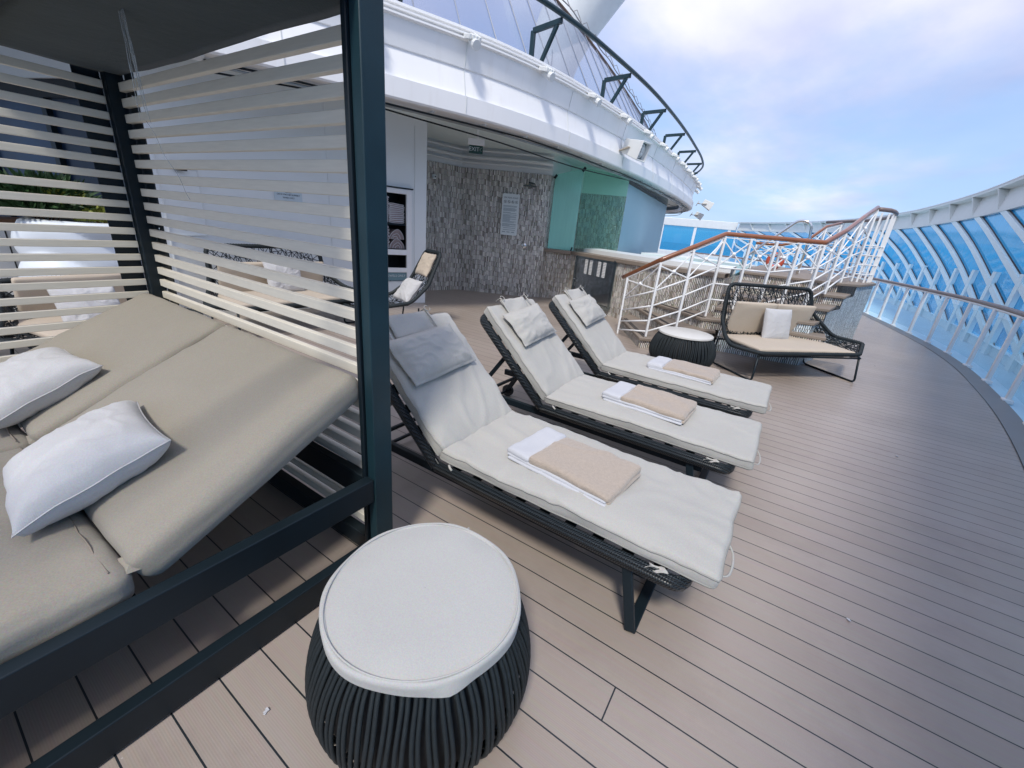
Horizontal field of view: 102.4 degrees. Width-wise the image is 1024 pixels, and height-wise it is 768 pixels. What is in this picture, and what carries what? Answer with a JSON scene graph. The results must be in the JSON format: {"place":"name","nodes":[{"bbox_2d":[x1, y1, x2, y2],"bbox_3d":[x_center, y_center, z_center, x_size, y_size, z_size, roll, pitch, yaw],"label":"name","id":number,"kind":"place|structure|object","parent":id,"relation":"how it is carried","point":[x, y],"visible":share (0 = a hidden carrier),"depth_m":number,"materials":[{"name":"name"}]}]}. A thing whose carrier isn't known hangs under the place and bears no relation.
{"place":"outdoors","nodes":[
{"label":"outdoors","id":0,"kind":"place"},
{"bbox_2d":[0,216,20,308],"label":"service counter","id":1,"kind":"object","parent":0,"point":[7,249],"depth_m":4.71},
{"bbox_2d":[3,291,32,349],"bbox_3d":[-4.556,-0.492,3.208,1.020,0.828,1.443,16,23,25],"label":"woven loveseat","id":2,"kind":"object","parent":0,"point":[19,321],"visible":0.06,"depth_m":3.44,"materials":[{"name":"wicker"}]},
{"bbox_2d":[0,281,1023,767],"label":"deck","id":3,"kind":"structure","parent":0,"point":[906,561],"depth_m":1.79,"materials":[{"name":"brown wood"}]},
{"bbox_2d":[11,216,147,289],"bbox_3d":[-4.654,-1.185,4.527,1.097,1.160,1.027,18,24,30],"label":"planter","id":4,"kind":"object","parent":3,"relation":"on","point":[47,235],"visible":0.12,"depth_m":4.07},
{"bbox_2d":[0,167,103,221],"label":"grassy shrub","id":5,"kind":"object","parent":4,"relation":"in","point":[32,189],"visible":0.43,"depth_m":4.06,"materials":[{"name":"green plant"}]},
{"bbox_2d":[42,187,86,205],"bbox_3d":[-4.651,-1.883,4.259,0.613,0.297,0.494,18,24,30],"label":"leafy shrub","id":6,"kind":"object","parent":4,"relation":"in","point":[58,190],"visible":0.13,"depth_m":4.13,"materials":[{"name":"green plant"}]},
{"bbox_2d":[73,205,107,223],"bbox_3d":[-4.375,-1.750,4.401,0.469,0.317,0.440,18,24,30],"label":"leafy shrub","id":7,"kind":"object","parent":4,"relation":"in","point":[100,209],"visible":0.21,"depth_m":4.27,"materials":[{"name":"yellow plant"}]},
{"bbox_2d":[0,273,202,354],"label":"woven loveseat","id":8,"kind":"object","parent":3,"relation":"on","point":[34,293],"visible":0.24,"depth_m":3.47,"materials":[{"name":"fabric"}]},
{"bbox_2d":[47,286,120,321],"bbox_3d":[-3.642,-0.657,3.563,0.136,0.385,0.425,-18,7,33],"label":"pillow","id":9,"kind":"object","parent":8,"relation":"on","point":[69,291],"visible":0.31,"depth_m":3.48,"materials":[{"name":"white fabric"}]},
{"bbox_2d":[0,0,392,767],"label":"cabana","id":10,"kind":"object","parent":3,"relation":"on","point":[84,40],"visible":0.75,"depth_m":1.67,"materials":[{"name":"metal"}]},
{"bbox_2d":[0,293,224,452],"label":"daybed mattress","id":11,"kind":"object","parent":10,"relation":"on","point":[124,343],"visible":0.54,"depth_m":2.06,"materials":[{"name":"fabric"}]},
{"bbox_2d":[0,347,102,428],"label":"pillow","id":12,"kind":"object","parent":11,"relation":"on","point":[33,382],"visible":0.95,"depth_m":1.76,"materials":[{"name":"white fabric"}]},
{"bbox_2d":[118,8,189,198],"bbox_3d":[-1.461,-1.075,1.638,0.106,0.610,0.365,-3,22,-21],"label":"plastic strip","id":13,"kind":"object","parent":10,"relation":"hanging from","point":[123,16],"visible":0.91,"depth_m":1.53,"materials":[{"name":"plastic"}]},
{"bbox_2d":[0,326,358,664],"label":"daybed mattress","id":14,"kind":"object","parent":10,"relation":"on","point":[237,417],"visible":0.68,"depth_m":1.34,"materials":[{"name":"fabric"}]},
{"bbox_2d":[3,400,170,537],"bbox_3d":[-1.431,0.247,1.383,0.465,0.206,0.415,18,47,36],"label":"pillow","id":15,"kind":"object","parent":14,"relation":"on","point":[85,460],"visible":1,"depth_m":1.27,"materials":[{"name":"white fabric"}]},
{"bbox_2d":[203,243,353,329],"bbox_3d":[-2.917,-1.258,5.384,1.072,0.995,2.040,20,25,33],"label":"woven loveseat","id":16,"kind":"object","parent":3,"relation":"on","point":[313,276],"visible":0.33,"depth_m":5.25,"materials":[{"name":"fabric"}]},
{"bbox_2d":[262,262,304,290],"bbox_3d":[-3.006,-1.418,5.434,0.140,0.405,0.465,3,16,36],"label":"pillow","id":17,"kind":"object","parent":16,"relation":"on","point":[283,269],"visible":0.37,"depth_m":5.37,"materials":[{"name":"white fabric"}]},
{"bbox_2d":[0,0,702,317],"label":"deckhouse","id":18,"kind":"object","parent":3,"relation":"on","point":[440,66],"visible":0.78,"depth_m":5.53,"materials":[{"name":"paint"}]},
{"bbox_2d":[0,99,58,216],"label":"window","id":19,"kind":"structure","parent":18,"relation":"in","point":[7,104],"depth_m":5.07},
{"bbox_2d":[38,97,70,180],"bbox_3d":[-5.512,-2.385,5.133,0.080,2.010,0.080,11,22,15],"label":"window frame","id":20,"kind":"structure","parent":18,"relation":"in","point":[46,111],"depth_m":4.89,"materials":[{"name":"grey metal"}]},
{"bbox_2d":[50,99,139,253],"bbox_3d":[-4.889,-2.265,4.990,1.180,2.000,0.020,11,22,15],"label":"window","id":21,"kind":"structure","parent":18,"relation":"in","point":[58,114],"depth_m":4.87,"materials":[{"name":"glass"}]},
{"bbox_2d":[130,109,165,278],"bbox_3d":[-4.277,-2.143,4.807,0.080,2.010,0.080,11,22,15],"label":"window frame","id":22,"kind":"structure","parent":18,"relation":"in","point":[130,109],"depth_m":4.75,"materials":[{"name":"grey metal"}]},
{"bbox_2d":[274,192,301,201],"bbox_3d":[-3.199,-2.694,5.886,0.010,0.135,0.379,21,26,36],"label":"warning sign","id":23,"kind":"object","parent":18,"relation":"attached to","point":[287,196],"visible":0.96,"depth_m":5.89,"materials":[{"name":"white plastic"}]},
{"bbox_2d":[387,185,412,279],"bbox_3d":[-2.216,-2.619,7.215,0.810,1.550,0.490,-11,26,-37],"label":"towel shelf","id":24,"kind":"object","parent":18,"relation":"attached to","point":[399,264],"visible":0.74,"depth_m":7.30,"materials":[{"name":"white paint"}]},
{"bbox_2d":[388,219,403,223],"bbox_3d":[-2.092,-2.869,7.231,0.285,0.079,0.332,-11,26,-37],"label":"folded towel","id":25,"kind":"object","parent":24,"relation":"on","point":[400,221],"visible":0.86,"depth_m":7.12,"materials":[{"name":"white fabric"}]},
{"bbox_2d":[388,215,403,218],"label":"folded towel","id":26,"kind":"object","parent":25,"relation":"on","point":[395,217],"visible":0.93,"depth_m":7.08,"materials":[{"name":"white fabric"}]},
{"bbox_2d":[388,211,403,215],"bbox_3d":[-2.081,-2.986,7.186,0.290,0.080,0.332,-11,26,-37],"label":"folded towel","id":27,"kind":"object","parent":26,"relation":"on","point":[396,213],"visible":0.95,"depth_m":7.06,"materials":[{"name":"white fabric"}]},
{"bbox_2d":[388,207,403,211],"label":"folded towel","id":28,"kind":"object","parent":27,"relation":"on","point":[395,209],"visible":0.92,"depth_m":7.04,"materials":[{"name":"white fabric"}]},
{"bbox_2d":[388,203,404,208],"bbox_3d":[-2.070,-3.101,7.142,0.298,0.078,0.332,-11,26,-37],"label":"folded towel","id":29,"kind":"object","parent":28,"relation":"on","point":[395,205],"visible":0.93,"depth_m":7.03,"materials":[{"name":"white fabric"}]},
{"bbox_2d":[388,239,404,248],"bbox_3d":[-2.121,-2.526,7.357,0.281,0.171,0.343,-11,26,-37],"label":"folded towel","id":30,"kind":"object","parent":24,"relation":"on","point":[396,243],"visible":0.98,"depth_m":7.24,"materials":[{"name":"white fabric"}]},
{"bbox_2d":[388,229,403,239],"bbox_3d":[-2.111,-2.667,7.300,0.271,0.166,0.343,-11,26,-37],"label":"folded towel","id":31,"kind":"object","parent":30,"relation":"on","point":[395,234],"visible":0.89,"depth_m":7.19,"materials":[{"name":"white fabric"}]},
{"bbox_2d":[201,55,688,215],"bbox_3d":[3.017,-5.727,12.328,3.472,0.175,20.944,15,23,23],"label":"soffit","id":32,"kind":"object","parent":18,"relation":"attached to","point":[297,85],"visible":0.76,"depth_m":5.99,"materials":[{"name":"white paint"}]},
{"bbox_2d":[467,128,484,153],"bbox_3d":[-0.609,-4.089,6.891,0.305,0.400,0.070,4,21,-5],"label":"exit sign","id":33,"kind":"object","parent":18,"relation":"hanging from","point":[476,145],"visible":0.98,"depth_m":6.89,"materials":[{"name":"white paint"}]},
{"bbox_2d":[398,0,703,174],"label":"windscreen","id":34,"kind":"object","parent":18,"relation":"on","point":[566,15],"visible":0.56,"depth_m":7.83,"materials":[{"name":"clear glass"}]},
{"bbox_2d":[562,0,656,136],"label":"festoon cable","id":35,"kind":"object","parent":34,"relation":"attached to","point":[610,62],"visible":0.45,"depth_m":10.74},
{"bbox_2d":[534,0,624,77],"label":"mast","id":36,"kind":"object","parent":18,"relation":"on","point":[596,15],"visible":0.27,"depth_m":10.78,"materials":[{"name":"grey metal"}]},
{"bbox_2d":[562,166,667,253],"bbox_3d":[3.641,-5.377,13.710,3.044,2.100,8.052,10,21,11],"label":"glass panel","id":37,"kind":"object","parent":18,"relation":"attached to","point":[618,214],"depth_m":10.30,"materials":[{"name":"glass"}]},
{"bbox_2d":[619,138,651,162],"bbox_3d":[2.336,-4.640,8.177,0.364,0.447,0.635,-15,45,-42],"label":"loudspeaker","id":38,"kind":"object","parent":18,"relation":"attached to","point":[637,150],"visible":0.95,"depth_m":8.03,"materials":[{"name":"white plastic"}]},
{"bbox_2d":[690,212,703,219],"bbox_3d":[7.673,-6.997,17.083,0.464,0.326,0.266,37,28,9],"label":"loudspeaker","id":39,"kind":"object","parent":18,"relation":"attached to","point":[699,215],"visible":1,"depth_m":16.98,"materials":[{"name":"white plastic"}]},
{"bbox_2d":[696,199,713,210],"bbox_3d":[7.717,-7.187,16.471,0.562,0.395,0.322,35,26,5],"label":"loudspeaker","id":40,"kind":"object","parent":18,"relation":"attached to","point":[707,204],"visible":1,"depth_m":16.36,"materials":[{"name":"white plastic"}]},
{"bbox_2d":[341,249,441,322],"bbox_3d":[-1.703,-1.350,5.797,1.332,1.084,0.841,-10,26,-35],"label":"highback chair","id":41,"kind":"object","parent":3,"relation":"on","point":[430,276],"visible":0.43,"depth_m":5.80,"materials":[{"name":"fabric"}]},
{"bbox_2d":[393,278,422,301],"bbox_3d":[-1.502,-1.357,5.928,0.425,0.385,0.149,27,-10,44],"label":"pillow","id":42,"kind":"object","parent":41,"relation":"on","point":[407,289],"visible":0.97,"depth_m":5.82,"materials":[{"name":"white fabric"}]},
{"bbox_2d":[415,252,435,276],"bbox_3d":[-1.258,-1.739,5.976,0.106,0.345,0.385,22,5,-42],"label":"back cushion","id":43,"kind":"object","parent":41,"relation":"attached to","point":[425,264],"visible":1,"depth_m":5.88,"materials":[{"name":"beige fabric"}]},
{"bbox_2d":[305,523,530,767],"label":"rope side table","id":44,"kind":"object","parent":3,"relation":"on","point":[419,653],"visible":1,"depth_m":1.12,"materials":[{"name":"fabric"}]},
{"bbox_2d":[390,137,571,296],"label":"tiled wall","id":45,"kind":"structure","parent":3,"relation":"on","point":[465,190],"depth_m":9.10,"materials":[{"name":"tile"}]},
{"bbox_2d":[500,193,519,235],"bbox_3d":[-0.046,-3.709,9.019,0.374,0.840,0.028,6,21,2],"label":"rules sign","id":46,"kind":"object","parent":45,"relation":"attached to","point":[510,213],"visible":1,"depth_m":9.01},
{"bbox_2d":[524,182,535,187],"bbox_3d":[0.427,-4.224,8.721,0.270,0.097,0.437,18,24,30],"label":"rain shower","id":47,"kind":"object","parent":45,"relation":"attached to","point":[530,185],"visible":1,"depth_m":8.63,"materials":[{"name":"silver metal"}]},
{"bbox_2d":[347,305,741,633],"bbox_3d":[0.066,0.248,2.173,2.131,1.005,0.729,18,24,30],"label":"sun lounger","id":48,"kind":"object","parent":3,"relation":"on","point":[466,418],"visible":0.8,"depth_m":1.96,"materials":[{"name":"fabric"}]},
{"bbox_2d":[507,427,640,506],"bbox_3d":[0.296,0.377,2.023,0.578,0.074,0.368,21,26,35],"label":"folded towel","id":49,"kind":"object","parent":48,"relation":"on","point":[602,477],"visible":1,"depth_m":1.95,"materials":[{"name":"beige fabric"}]},
{"bbox_2d":[480,292,761,479],"bbox_3d":[0.665,-0.008,2.992,2.131,1.005,0.729,18,24,29],"label":"sun lounger","id":50,"kind":"object","parent":3,"relation":"on","point":[553,375],"visible":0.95,"depth_m":2.85,"materials":[{"name":"fabric"}]},
{"bbox_2d":[602,381,696,424],"bbox_3d":[0.955,0.110,2.872,0.578,0.085,0.359,19,25,32],"label":"folded towel","id":51,"kind":"object","parent":50,"relation":"on","point":[668,407],"visible":1,"depth_m":2.80,"materials":[{"name":"beige fabric"}]},
{"bbox_2d":[541,248,755,336],"bbox_3d":[3.460,-2.615,10.220,4.133,1.210,6.617,18,24,30],"label":"hot tub","id":52,"kind":"object","parent":3,"relation":"on","point":[558,271],"visible":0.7,"depth_m":7.64,"materials":[{"name":"tile"}]},
{"bbox_2d":[548,167,586,250],"bbox_3d":[1.173,-3.837,9.037,0.697,1.708,0.063,12,22,17],"label":"glass screen","id":53,"kind":"object","parent":52,"relation":"on","point":[553,230],"visible":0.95,"depth_m":9.04,"materials":[{"name":"teal glass"}]},
{"bbox_2d":[571,255,616,310],"bbox_3d":[1.662,-2.160,8.666,0.062,0.980,1.427,-5,23,-25],"label":"access door","id":54,"kind":"structure","parent":52,"relation":"attached to","point":[594,278],"depth_m":8.53,"materials":[{"name":"metal"}]},
{"bbox_2d":[573,258,613,306],"bbox_3d":[1.687,-2.185,8.668,0.012,0.860,1.277,-5,23,-25],"label":"door leaf","id":55,"kind":"structure","parent":54,"relation":"in","point":[598,288],"depth_m":8.57,"materials":[{"name":"metal"}]},
{"bbox_2d":[549,285,771,417],"bbox_3d":[1.247,-0.265,3.810,2.131,1.005,0.729,18,24,30],"label":"sun lounger","id":56,"kind":"object","parent":3,"relation":"on","point":[584,315],"visible":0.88,"depth_m":3.73,"materials":[{"name":"fabric"}]},
{"bbox_2d":[647,356,719,384],"bbox_3d":[1.534,-0.136,3.681,0.568,0.069,0.369,19,25,31],"label":"folded towel","id":57,"kind":"object","parent":56,"relation":"on","point":[694,372],"visible":1,"depth_m":3.61,"materials":[{"name":"beige fabric"}]},
{"bbox_2d":[649,326,715,366],"bbox_3d":[2.225,-0.464,5.379,0.821,0.432,0.821,18,24,30],"label":"rope side table","id":58,"kind":"object","parent":3,"relation":"on","point":[694,346],"visible":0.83,"depth_m":5.09,"materials":[{"name":"black wicker"}]},
{"bbox_2d":[620,265,875,364],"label":"stairs","id":59,"kind":"structure","parent":3,"relation":"on","point":[840,307],"depth_m":6.77,"materials":[{"name":"tile"}]},
{"bbox_2d":[616,205,879,336],"bbox_3d":[4.274,-1.798,6.571,4.768,2.430,1.348,0,22,-15],"label":"stair railing","id":60,"kind":"object","parent":59,"relation":"on","point":[859,222],"visible":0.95,"depth_m":6.03,"materials":[{"name":"white metal"}]},
{"bbox_2d":[766,252,784,268],"bbox_3d":[6.301,-2.949,9.850,0.390,0.390,0.110,18,24,30],"label":"life ring","id":61,"kind":"object","parent":59,"relation":"on","point":[780,264],"visible":0.41,"depth_m":9.80,"materials":[{"name":"white paint"}]},
{"bbox_2d":[739,219,812,273],"bbox_3d":[5.478,-2.885,8.536,1.133,1.031,0.116,18,24,30],"label":"grab rail","id":62,"kind":"object","parent":59,"relation":"on","point":[788,227],"visible":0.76,"depth_m":8.30,"materials":[{"name":"silver metal"}]},
{"bbox_2d":[748,222,842,273],"bbox_3d":[6.356,-3.023,8.965,2.351,1.157,0.409,-2,22,-19],"label":"railing","id":63,"kind":"object","parent":59,"relation":"on","point":[814,235],"visible":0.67,"depth_m":8.95,"materials":[{"name":"white metal"}]},
{"bbox_2d":[811,207,898,282],"bbox_3d":[7.611,-3.062,9.197,0.602,1.306,4.180,14,23,22],"label":"platform railing","id":64,"kind":"object","parent":59,"relation":"on","point":[893,217],"visible":0.84,"depth_m":7.80,"materials":[{"name":"white metal"}]},
{"bbox_2d":[713,282,864,381],"bbox_3d":[3.834,-0.692,5.471,2.363,1.078,0.997,1,21,-13],"label":"woven loveseat","id":65,"kind":"object","parent":3,"relation":"on","point":[743,326],"visible":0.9,"depth_m":5.55,"materials":[{"name":"fabric"}]},
{"bbox_2d":[761,308,791,338],"bbox_3d":[3.580,-0.800,5.559,0.425,0.425,0.142,1,9,-13],"label":"pillow","id":66,"kind":"object","parent":65,"relation":"on","point":[776,323],"visible":0.93,"depth_m":5.50,"materials":[{"name":"white fabric"}]},
{"bbox_2d":[688,252,1023,424],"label":"deck balustrade","id":67,"kind":"object","parent":3,"relation":"on","point":[1019,378],"visible":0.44,"depth_m":7.54,"materials":[{"name":"white metal"}]},
{"bbox_2d":[863,296,1023,421],"bbox_3d":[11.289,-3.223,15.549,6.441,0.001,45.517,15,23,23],"label":"glass panels","id":68,"kind":"object","parent":67,"relation":"attached to","point":[1002,379],"visible":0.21,"depth_m":8.72,"materials":[{"name":"glass"}]},
{"bbox_2d":[730,175,1023,380],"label":"bulwark","id":69,"kind":"object","parent":3,"relation":"on","point":[971,245],"visible":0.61,"depth_m":11.93,"materials":[{"name":"paint"}]},
{"bbox_2d":[657,217,737,260],"bbox_3d":[11.155,-13.870,38.327,17.173,3.530,0.300,12,22,18],"label":"front windscreen","id":70,"kind":"object","parent":69,"relation":"attached to","point":[709,224],"visible":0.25,"depth_m":36.22,"materials":[{"name":"white metal"}]},
{"bbox_2d":[769,283,1023,465],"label":"deck margin","id":71,"kind":"object","parent":3,"relation":"attached to","point":[1010,419],"visible":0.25,"depth_m":5.30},
{"bbox_2d":[864,315,1023,468],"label":"deck seam","id":72,"kind":"object","parent":3,"relation":"on","point":[993,411],"visible":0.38,"depth_m":4.43,"materials":[{"name":"rubber"}]},
{"bbox_2d":[397,0,1023,247],"label":"sky","id":73,"kind":"structure","parent":0,"point":[793,110],"materials":[{"name":"blue"}]},
{"bbox_2d":[660,241,986,402],"bbox_3d":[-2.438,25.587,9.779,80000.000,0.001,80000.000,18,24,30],"label":"sea","id":74,"kind":"structure","parent":0,"point":[680,246],"depth_m":2787.84,"materials":[{"name":"liquid"}]}
]}

